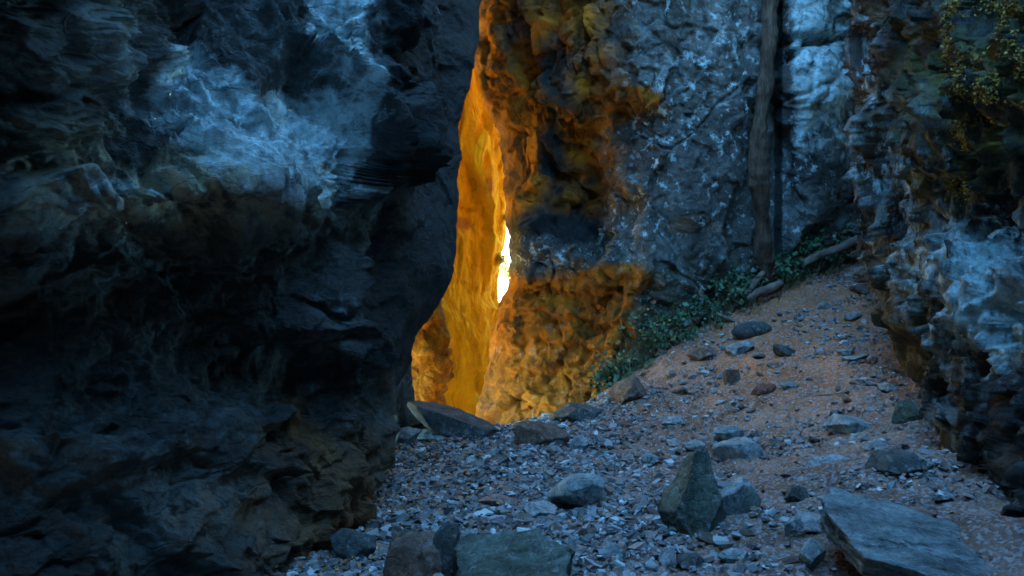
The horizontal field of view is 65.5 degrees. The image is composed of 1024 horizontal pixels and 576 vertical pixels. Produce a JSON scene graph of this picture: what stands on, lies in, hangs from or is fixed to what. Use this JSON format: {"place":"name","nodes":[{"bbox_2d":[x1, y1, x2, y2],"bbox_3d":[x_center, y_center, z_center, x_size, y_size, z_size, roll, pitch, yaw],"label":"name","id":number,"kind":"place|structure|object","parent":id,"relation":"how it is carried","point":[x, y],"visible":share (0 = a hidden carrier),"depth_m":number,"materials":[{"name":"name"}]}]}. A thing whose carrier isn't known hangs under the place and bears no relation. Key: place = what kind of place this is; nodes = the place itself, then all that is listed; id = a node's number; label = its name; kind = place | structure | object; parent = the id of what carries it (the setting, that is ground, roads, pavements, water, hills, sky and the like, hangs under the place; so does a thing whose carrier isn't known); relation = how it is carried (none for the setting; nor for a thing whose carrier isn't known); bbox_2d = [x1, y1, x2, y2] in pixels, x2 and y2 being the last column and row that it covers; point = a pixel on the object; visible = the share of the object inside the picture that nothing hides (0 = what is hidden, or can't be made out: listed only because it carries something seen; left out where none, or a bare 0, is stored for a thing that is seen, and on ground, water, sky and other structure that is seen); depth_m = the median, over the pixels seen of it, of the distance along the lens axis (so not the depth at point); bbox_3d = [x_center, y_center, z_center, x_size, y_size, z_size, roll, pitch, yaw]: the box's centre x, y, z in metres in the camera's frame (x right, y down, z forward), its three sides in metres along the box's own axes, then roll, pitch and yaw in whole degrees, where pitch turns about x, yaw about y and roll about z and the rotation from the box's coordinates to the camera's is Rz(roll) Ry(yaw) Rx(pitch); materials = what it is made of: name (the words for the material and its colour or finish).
{"place":"outdoors","nodes":[
{"label":"outdoors","id":0,"kind":"place"},
{"bbox_2d":[499,256,510,277],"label":"tree","id":1,"kind":"object","parent":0,"point":[503,270],"visible":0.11,"depth_m":44.99,"materials":[{"name":"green plant"}]},
{"bbox_2d":[500,227,510,265],"label":"sky","id":2,"kind":"structure","parent":0,"point":[505,251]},
{"bbox_2d":[274,387,836,575],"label":"gravel","id":3,"kind":"structure","parent":0,"point":[639,546],"depth_m":5.49,"materials":[{"name":"gravel"}]},
{"bbox_2d":[476,493,520,505],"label":"stone","id":4,"kind":"object","parent":3,"relation":"on","point":[493,499],"visible":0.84,"depth_m":5.38,"materials":[{"name":"stone"}]},
{"bbox_2d":[265,259,1023,575],"bbox_3d":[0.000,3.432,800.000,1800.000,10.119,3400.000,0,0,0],"label":"ground","id":5,"kind":"structure","parent":0,"point":[985,530],"depth_m":6.62,"materials":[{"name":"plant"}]},
{"bbox_2d":[0,0,480,575],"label":"rock wall","id":6,"kind":"structure","parent":5,"relation":"on","point":[228,234],"depth_m":3.94,"materials":[{"name":"stone"}]},
{"bbox_2d":[330,528,376,559],"bbox_3d":[-0.901,1.458,4.489,0.242,0.222,0.251,0,0,-27],"label":"stone","id":7,"kind":"object","parent":5,"relation":"on","point":[347,543],"visible":0.86,"depth_m":4.41,"materials":[{"name":"stone"}]},
{"bbox_2d":[388,526,410,531],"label":"stone","id":8,"kind":"object","parent":5,"relation":"on","point":[394,528],"visible":0.12,"depth_m":4.93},
{"bbox_2d":[396,452,408,458],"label":"stone","id":9,"kind":"object","parent":5,"relation":"on","point":[400,455],"visible":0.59,"depth_m":6.64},
{"bbox_2d":[393,365,414,427],"bbox_3d":[-1.080,1.045,7.691,0.268,0.842,0.244,0,0,0],"label":"stone","id":10,"kind":"object","parent":5,"relation":"on","point":[402,414],"visible":0.49,"depth_m":7.60,"materials":[{"name":"stone"}]},
{"bbox_2d":[395,426,421,447],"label":"stone","id":11,"kind":"object","parent":5,"relation":"on","point":[408,435],"visible":0.74,"depth_m":7.03,"materials":[{"name":"stone"}]},
{"bbox_2d":[383,531,441,575],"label":"stone","id":12,"kind":"object","parent":5,"relation":"on","point":[413,553],"visible":0.84,"depth_m":3.98,"materials":[{"name":"stone"}]},
{"bbox_2d":[409,414,426,428],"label":"stone","id":13,"kind":"object","parent":5,"relation":"on","point":[416,423],"visible":0.09,"depth_m":7.73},
{"bbox_2d":[411,297,453,405],"bbox_3d":[-2.028,1.084,13.325,2.070,4.358,2.945,0,0,-9],"label":"rock buttress","id":14,"kind":"object","parent":5,"relation":"on","point":[432,364],"visible":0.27,"depth_m":12.28,"materials":[{"name":"stone"}]},
{"bbox_2d":[417,429,448,443],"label":"stone","id":15,"kind":"object","parent":5,"relation":"on","point":[425,435],"visible":0.45,"depth_m":7.22,"materials":[{"name":"stone"}]},
{"bbox_2d":[423,463,459,468],"bbox_3d":[-0.564,1.441,6.418,0.310,0.028,0.029,0,0,-25],"label":"twig","id":16,"kind":"object","parent":5,"relation":"on","point":[444,466],"visible":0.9,"depth_m":6.42,"materials":[{"name":"wood"}]},
{"bbox_2d":[436,503,447,509],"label":"stone","id":17,"kind":"object","parent":5,"relation":"on","point":[442,506],"visible":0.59,"depth_m":5.35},
{"bbox_2d":[433,521,459,575],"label":"stone","id":18,"kind":"object","parent":5,"relation":"on","point":[446,538],"visible":0.64,"depth_m":4.01,"materials":[{"name":"stone"}]},
{"bbox_2d":[407,400,498,440],"bbox_3d":[-0.565,1.277,7.431,0.900,0.283,0.543,17,-2,-6],"label":"stone","id":19,"kind":"object","parent":5,"relation":"on","point":[441,419],"visible":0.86,"depth_m":7.25,"materials":[{"name":"stone"}]},
{"bbox_2d":[459,528,477,536],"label":"stone","id":20,"kind":"object","parent":5,"relation":"on","point":[468,531],"visible":0.06,"depth_m":4.88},
{"bbox_2d":[441,67,506,414],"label":"rock wall","id":21,"kind":"structure","parent":5,"relation":"on","point":[470,306],"depth_m":14.21,"materials":[{"name":"stone"}]},
{"bbox_2d":[495,253,507,266],"bbox_3d":[-0.231,-0.542,14.592,0.295,0.302,0.272,0,0,33],"label":"shrub","id":22,"kind":"object","parent":21,"relation":"attached to","point":[501,258],"visible":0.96,"depth_m":14.55,"materials":[{"name":"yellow plant"}]},
{"bbox_2d":[475,516,488,525],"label":"stone","id":23,"kind":"object","parent":5,"relation":"on","point":[478,519],"visible":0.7,"depth_m":5.07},
{"bbox_2d":[498,276,508,301],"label":"rock","id":24,"kind":"object","parent":5,"relation":"on","point":[503,282],"visible":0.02,"depth_m":34.70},
{"bbox_2d":[454,528,574,575],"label":"stone","id":25,"kind":"object","parent":5,"relation":"on","point":[530,552],"visible":1,"depth_m":3.85,"materials":[{"name":"stone"}]},
{"bbox_2d":[523,501,556,516],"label":"stone","id":26,"kind":"object","parent":5,"relation":"on","point":[535,509],"visible":0.81,"depth_m":5.16,"materials":[{"name":"stone"}]},
{"bbox_2d":[511,420,569,447],"bbox_3d":[0.272,1.297,7.062,0.503,0.263,0.339,0,0,24],"label":"stone","id":27,"kind":"object","parent":5,"relation":"on","point":[534,433],"visible":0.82,"depth_m":6.95,"materials":[{"name":"stone"}]},
{"bbox_2d":[538,516,551,523],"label":"stone","id":28,"kind":"object","parent":5,"relation":"on","point":[545,519],"visible":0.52,"depth_m":5.03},
{"bbox_2d":[544,481,559,491],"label":"stone","id":29,"kind":"object","parent":5,"relation":"on","point":[552,485],"visible":0.24,"depth_m":5.77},
{"bbox_2d":[553,439,563,446],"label":"stone","id":30,"kind":"object","parent":5,"relation":"on","point":[558,442],"visible":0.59,"depth_m":6.91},
{"bbox_2d":[564,536,578,546],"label":"stone","id":31,"kind":"object","parent":5,"relation":"on","point":[571,540],"visible":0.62,"depth_m":4.51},
{"bbox_2d":[549,402,601,422],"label":"stone","id":32,"kind":"object","parent":5,"relation":"on","point":[572,412],"visible":0.87,"depth_m":7.97,"materials":[{"name":"stone"}]},
{"bbox_2d":[547,473,604,506],"bbox_3d":[0.438,1.384,5.386,0.359,0.285,0.283,10,-3,-15],"label":"stone","id":33,"kind":"object","parent":5,"relation":"on","point":[581,489],"visible":0.95,"depth_m":5.29,"materials":[{"name":"stone"}]},
{"bbox_2d":[570,436,589,450],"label":"stone","id":34,"kind":"object","parent":5,"relation":"on","point":[580,442],"visible":0.82,"depth_m":6.90,"materials":[{"name":"stone"}]},
{"bbox_2d":[608,506,615,512],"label":"stone","id":35,"kind":"object","parent":5,"relation":"on","point":[611,508],"visible":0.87,"depth_m":5.25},
{"bbox_2d":[601,543,625,559],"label":"stone","id":36,"kind":"object","parent":5,"relation":"on","point":[616,549],"visible":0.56,"depth_m":4.33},
{"bbox_2d":[618,421,633,427],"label":"stone","id":37,"kind":"object","parent":5,"relation":"on","point":[624,424],"visible":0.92,"depth_m":7.48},
{"bbox_2d":[608,376,645,404],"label":"stone","id":38,"kind":"object","parent":5,"relation":"on","point":[628,389],"visible":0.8,"depth_m":8.18,"materials":[{"name":"stone"}]},
{"bbox_2d":[641,451,655,466],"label":"stone","id":39,"kind":"object","parent":5,"relation":"on","point":[647,457],"visible":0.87,"depth_m":6.57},
{"bbox_2d":[646,509,657,513],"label":"stone","id":40,"kind":"object","parent":5,"relation":"on","point":[649,511],"visible":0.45,"depth_m":5.03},
{"bbox_2d":[475,0,859,424],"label":"rock wall","id":41,"kind":"structure","parent":5,"relation":"on","point":[624,127],"depth_m":9.98,"materials":[{"name":"stone"}]},
{"bbox_2d":[658,546,676,572],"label":"stone","id":42,"kind":"object","parent":5,"relation":"on","point":[667,557],"visible":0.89,"depth_m":4.15,"materials":[{"name":"stone"}]},
{"bbox_2d":[664,369,675,378],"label":"stone","id":43,"kind":"object","parent":5,"relation":"on","point":[670,374],"visible":0.93,"depth_m":8.54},
{"bbox_2d":[659,416,682,424],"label":"stone","id":44,"kind":"object","parent":5,"relation":"on","point":[669,420],"visible":0.94,"depth_m":7.47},
{"bbox_2d":[666,438,678,446],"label":"stone","id":45,"kind":"object","parent":5,"relation":"on","point":[673,441],"visible":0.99,"depth_m":7.02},
{"bbox_2d":[671,388,686,394],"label":"stone","id":46,"kind":"object","parent":5,"relation":"on","point":[679,391],"visible":1,"depth_m":8.05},
{"bbox_2d":[676,552,704,569],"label":"stone","id":47,"kind":"object","parent":5,"relation":"on","point":[686,559],"visible":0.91,"depth_m":4.15,"materials":[{"name":"stone"}]},
{"bbox_2d":[657,447,725,537],"bbox_3d":[1.097,1.252,4.756,0.420,0.607,0.334,0,0,0],"label":"stone","id":48,"kind":"object","parent":5,"relation":"on","point":[691,500],"visible":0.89,"depth_m":4.68,"materials":[{"name":"stone"}]},
{"bbox_2d":[685,390,698,393],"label":"stone","id":49,"kind":"object","parent":5,"relation":"on","point":[689,391],"visible":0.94,"depth_m":8.00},
{"bbox_2d":[682,440,704,450],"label":"stone","id":50,"kind":"object","parent":5,"relation":"on","point":[694,445],"visible":0.83,"depth_m":6.79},
{"bbox_2d":[687,348,717,360],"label":"stone","id":51,"kind":"object","parent":5,"relation":"on","point":[699,354],"visible":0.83,"depth_m":8.67,"materials":[{"name":"stone"}]},
{"bbox_2d":[700,435,707,439],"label":"stone","id":52,"kind":"object","parent":5,"relation":"on","point":[703,437],"visible":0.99,"depth_m":6.99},
{"bbox_2d":[696,530,714,543],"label":"stone","id":53,"kind":"object","parent":5,"relation":"on","point":[706,537],"visible":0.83,"depth_m":4.49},
{"bbox_2d":[712,434,721,440],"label":"stone","id":54,"kind":"object","parent":5,"relation":"on","point":[715,437],"visible":0.77,"depth_m":6.90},
{"bbox_2d":[579,237,856,402],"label":"grass","id":55,"kind":"structure","parent":5,"relation":"on","point":[732,308],"depth_m":9.54,"materials":[{"name":"plant"}]},
{"bbox_2d":[716,373,722,378],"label":"stone","id":56,"kind":"object","parent":5,"relation":"on","point":[720,375],"visible":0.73,"depth_m":8.15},
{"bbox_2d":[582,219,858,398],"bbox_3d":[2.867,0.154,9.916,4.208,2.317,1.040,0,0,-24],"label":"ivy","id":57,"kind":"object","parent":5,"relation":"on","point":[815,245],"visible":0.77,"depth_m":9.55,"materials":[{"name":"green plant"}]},
{"bbox_2d":[717,312,734,321],"bbox_3d":[2.551,0.352,9.515,0.227,0.118,0.062,0,0,41],"label":"root","id":58,"kind":"object","parent":5,"relation":"on","point":[726,318],"visible":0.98,"depth_m":9.49,"materials":[{"name":"brown plant"}]},
{"bbox_2d":[712,425,744,439],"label":"stone","id":59,"kind":"object","parent":5,"relation":"on","point":[726,432],"visible":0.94,"depth_m":6.84,"materials":[{"name":"stone"}]},
{"bbox_2d":[723,369,740,384],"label":"stone","id":60,"kind":"object","parent":5,"relation":"on","point":[731,376],"visible":0.97,"depth_m":7.98,"materials":[{"name":"stone"}]},
{"bbox_2d":[717,548,748,563],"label":"stone","id":61,"kind":"object","parent":5,"relation":"on","point":[730,555],"visible":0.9,"depth_m":4.14,"materials":[{"name":"stone"}]},
{"bbox_2d":[712,437,762,460],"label":"stone","id":62,"kind":"object","parent":5,"relation":"on","point":[742,447],"visible":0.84,"depth_m":6.37,"materials":[{"name":"stone"}]},
{"bbox_2d":[720,477,760,514],"bbox_3d":[1.372,1.287,4.842,0.253,0.244,0.153,-34,11,-17],"label":"stone","id":63,"kind":"object","parent":5,"relation":"on","point":[740,495],"visible":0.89,"depth_m":4.79,"materials":[{"name":"stone"}]},
{"bbox_2d":[725,340,755,356],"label":"stone","id":64,"kind":"object","parent":5,"relation":"on","point":[735,349],"visible":0.98,"depth_m":8.54,"materials":[{"name":"stone"}]},
{"bbox_2d":[739,528,755,535],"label":"stone","id":65,"kind":"object","parent":5,"relation":"on","point":[746,532],"visible":1,"depth_m":4.43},
{"bbox_2d":[746,408,755,412],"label":"stone","id":66,"kind":"object","parent":5,"relation":"on","point":[750,410],"visible":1,"depth_m":7.26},
{"bbox_2d":[732,321,771,338],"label":"stone","id":67,"kind":"object","parent":5,"relation":"on","point":[750,329],"visible":0.94,"depth_m":8.98,"materials":[{"name":"stone"}]},
{"bbox_2d":[753,430,762,435],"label":"stone","id":68,"kind":"object","parent":5,"relation":"on","point":[758,433],"visible":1,"depth_m":6.77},
{"bbox_2d":[753,354,764,356],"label":"stone","id":69,"kind":"object","parent":5,"relation":"on","point":[760,355],"visible":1,"depth_m":8.34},
{"bbox_2d":[750,383,775,395],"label":"stone","id":70,"kind":"object","parent":5,"relation":"on","point":[765,388],"visible":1,"depth_m":7.55,"materials":[{"name":"brown stone"}]},
{"bbox_2d":[747,0,780,284],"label":"tree","id":71,"kind":"object","parent":5,"relation":"on","point":[758,168],"visible":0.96,"depth_m":9.58,"materials":[{"name":"brown plant"}]},
{"bbox_2d":[744,270,764,295],"bbox_3d":[3.018,-0.060,9.902,0.288,0.319,0.099,0,0,-11],"label":"root","id":72,"kind":"object","parent":71,"relation":"attached to","point":[761,274],"visible":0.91,"depth_m":9.87,"materials":[{"name":"brown plant"}]},
{"bbox_2d":[746,280,782,300],"bbox_3d":[3.116,0.026,9.790,0.505,0.260,0.123,0,0,-18],"label":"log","id":73,"kind":"object","parent":5,"relation":"on","point":[766,289],"visible":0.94,"depth_m":9.74,"materials":[{"name":"wood"}]},
{"bbox_2d":[761,440,781,447],"bbox_3d":[2.121,1.278,6.522,0.213,0.062,0.021,0,0,-12],"label":"twig","id":74,"kind":"object","parent":5,"relation":"on","point":[770,444],"visible":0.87,"depth_m":6.52,"materials":[{"name":"wood"}]},
{"bbox_2d":[767,362,783,368],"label":"stone","id":75,"kind":"object","parent":5,"relation":"on","point":[772,365],"visible":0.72,"depth_m":8.01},
{"bbox_2d":[773,343,794,356],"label":"stone","id":76,"kind":"object","parent":5,"relation":"on","point":[781,350],"visible":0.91,"depth_m":8.22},
{"bbox_2d":[778,556,798,564],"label":"stone","id":77,"kind":"object","parent":5,"relation":"on","point":[790,560],"visible":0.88,"depth_m":4.07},
{"bbox_2d":[779,382,798,388],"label":"stone","id":78,"kind":"object","parent":5,"relation":"on","point":[787,385],"visible":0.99,"depth_m":7.49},
{"bbox_2d":[784,516,806,537],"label":"stone","id":79,"kind":"object","parent":5,"relation":"on","point":[792,527],"visible":0.98,"depth_m":4.41,"materials":[{"name":"stone"}]},
{"bbox_2d":[784,485,808,501],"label":"stone","id":80,"kind":"object","parent":5,"relation":"on","point":[797,493],"visible":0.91,"depth_m":4.90,"materials":[{"name":"stone"}]},
{"bbox_2d":[797,476,808,480],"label":"stone","id":81,"kind":"object","parent":5,"relation":"on","point":[800,478],"visible":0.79,"depth_m":5.33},
{"bbox_2d":[792,511,822,532],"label":"stone","id":82,"kind":"object","parent":5,"relation":"on","point":[811,521],"visible":0.61,"depth_m":4.42,"materials":[{"name":"stone"}]},
{"bbox_2d":[798,537,825,569],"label":"stone","id":83,"kind":"object","parent":5,"relation":"on","point":[812,553],"visible":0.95,"depth_m":4.01,"materials":[{"name":"stone"}]},
{"bbox_2d":[807,437,820,441],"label":"stone","id":84,"kind":"object","parent":5,"relation":"on","point":[814,439],"visible":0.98,"depth_m":6.40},
{"bbox_2d":[814,348,824,353],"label":"stone","id":85,"kind":"object","parent":5,"relation":"on","point":[820,350],"visible":0.97,"depth_m":8.10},
{"bbox_2d":[817,302,832,309],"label":"stone","id":86,"kind":"object","parent":5,"relation":"on","point":[825,305],"visible":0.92,"depth_m":9.28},
{"bbox_2d":[804,454,850,466],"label":"stone","id":87,"kind":"object","parent":5,"relation":"on","point":[814,461],"visible":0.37,"depth_m":5.66,"materials":[{"name":"stone"}]},
{"bbox_2d":[799,235,857,267],"bbox_3d":[4.157,-0.489,10.267,1.030,0.482,0.167,0,0,-19],"label":"log","id":88,"kind":"object","parent":5,"relation":"on","point":[835,249],"visible":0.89,"depth_m":10.17,"materials":[{"name":"wood"}]},
{"bbox_2d":[824,284,834,287],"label":"stone","id":89,"kind":"object","parent":5,"relation":"on","point":[828,286],"visible":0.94,"depth_m":9.90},
{"bbox_2d":[815,391,849,395],"bbox_3d":[2.850,0.939,7.099,0.303,0.066,0.014,0,0,41],"label":"twig","id":90,"kind":"object","parent":5,"relation":"on","point":[828,394],"visible":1,"depth_m":7.11,"materials":[{"name":"wood"}]},
{"bbox_2d":[835,349,853,355],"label":"stone","id":91,"kind":"object","parent":5,"relation":"on","point":[848,352],"visible":0.96,"depth_m":7.79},
{"bbox_2d":[824,413,869,433],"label":"stone","id":92,"kind":"object","parent":5,"relation":"on","point":[838,423],"visible":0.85,"depth_m":6.33,"materials":[{"name":"stone"}]},
{"bbox_2d":[842,397,851,402],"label":"stone","id":93,"kind":"object","parent":5,"relation":"on","point":[846,400],"visible":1,"depth_m":6.89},
{"bbox_2d":[843,312,861,319],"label":"stone","id":94,"kind":"object","parent":5,"relation":"on","point":[852,316],"visible":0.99,"depth_m":8.84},
{"bbox_2d":[849,378,863,384],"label":"stone","id":95,"kind":"object","parent":5,"relation":"on","point":[858,381],"visible":0.98,"depth_m":7.12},
{"bbox_2d":[845,354,868,360],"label":"stone","id":96,"kind":"object","parent":5,"relation":"on","point":[860,356],"visible":0.72,"depth_m":7.61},
{"bbox_2d":[848,283,869,294],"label":"stone","id":97,"kind":"object","parent":5,"relation":"on","point":[862,288],"visible":0.44,"depth_m":9.43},
{"bbox_2d":[865,353,877,363],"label":"stone","id":98,"kind":"object","parent":5,"relation":"on","point":[872,357],"visible":0.93,"depth_m":7.48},
{"bbox_2d":[865,381,877,385],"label":"stone","id":99,"kind":"object","parent":5,"relation":"on","point":[870,383],"visible":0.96,"depth_m":7.03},
{"bbox_2d":[862,439,888,450],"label":"stone","id":100,"kind":"object","parent":5,"relation":"on","point":[876,444],"visible":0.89,"depth_m":5.72,"materials":[{"name":"stone"}]},
{"bbox_2d":[878,382,897,391],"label":"stone","id":101,"kind":"object","parent":5,"relation":"on","point":[883,386],"visible":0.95,"depth_m":6.83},
{"bbox_2d":[865,448,930,477],"bbox_3d":[2.453,1.131,5.063,0.373,0.201,0.266,0,0,37],"label":"stone","id":102,"kind":"object","parent":5,"relation":"on","point":[895,462],"visible":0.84,"depth_m":5.00,"materials":[{"name":"stone"}]},
{"bbox_2d":[819,486,992,575],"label":"stone","id":103,"kind":"object","parent":5,"relation":"on","point":[866,535],"visible":0.98,"depth_m":3.75,"materials":[{"name":"stone"}]},
{"bbox_2d":[891,400,922,423],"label":"stone","id":104,"kind":"object","parent":5,"relation":"on","point":[905,411],"visible":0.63,"depth_m":6.20,"materials":[{"name":"stone"}]},
{"bbox_2d":[909,506,937,516],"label":"stone","id":105,"kind":"object","parent":5,"relation":"on","point":[925,511],"visible":0.42,"depth_m":4.36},
{"bbox_2d":[840,0,1023,517],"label":"rock wall","id":106,"kind":"structure","parent":5,"relation":"on","point":[946,291],"depth_m":5.55,"materials":[{"name":"stone"}]},
{"bbox_2d":[938,0,1023,213],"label":"ivy","id":107,"kind":"object","parent":106,"relation":"attached to","point":[960,136],"visible":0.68,"depth_m":4.98,"materials":[{"name":"plant"}]},
{"bbox_2d":[929,477,943,481],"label":"stone","id":108,"kind":"object","parent":5,"relation":"on","point":[934,478],"visible":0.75,"depth_m":4.81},
{"bbox_2d":[932,497,942,500],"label":"stone","id":109,"kind":"object","parent":5,"relation":"on","point":[937,498],"visible":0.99,"depth_m":4.58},
{"bbox_2d":[936,491,953,499],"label":"stone","id":110,"kind":"object","parent":5,"relation":"on","point":[948,495],"visible":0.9,"depth_m":4.59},
{"bbox_2d":[941,487,952,492],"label":"stone","id":111,"kind":"object","parent":5,"relation":"on","point":[946,489],"visible":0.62,"depth_m":4.66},
{"bbox_2d":[951,476,964,481],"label":"stone","id":112,"kind":"object","parent":5,"relation":"on","point":[959,478],"visible":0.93,"depth_m":4.81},
{"bbox_2d":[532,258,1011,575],"bbox_3d":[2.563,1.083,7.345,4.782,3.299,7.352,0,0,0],"label":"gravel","id":113,"kind":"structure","parent":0,"point":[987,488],"depth_m":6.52,"materials":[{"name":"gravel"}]}
]}

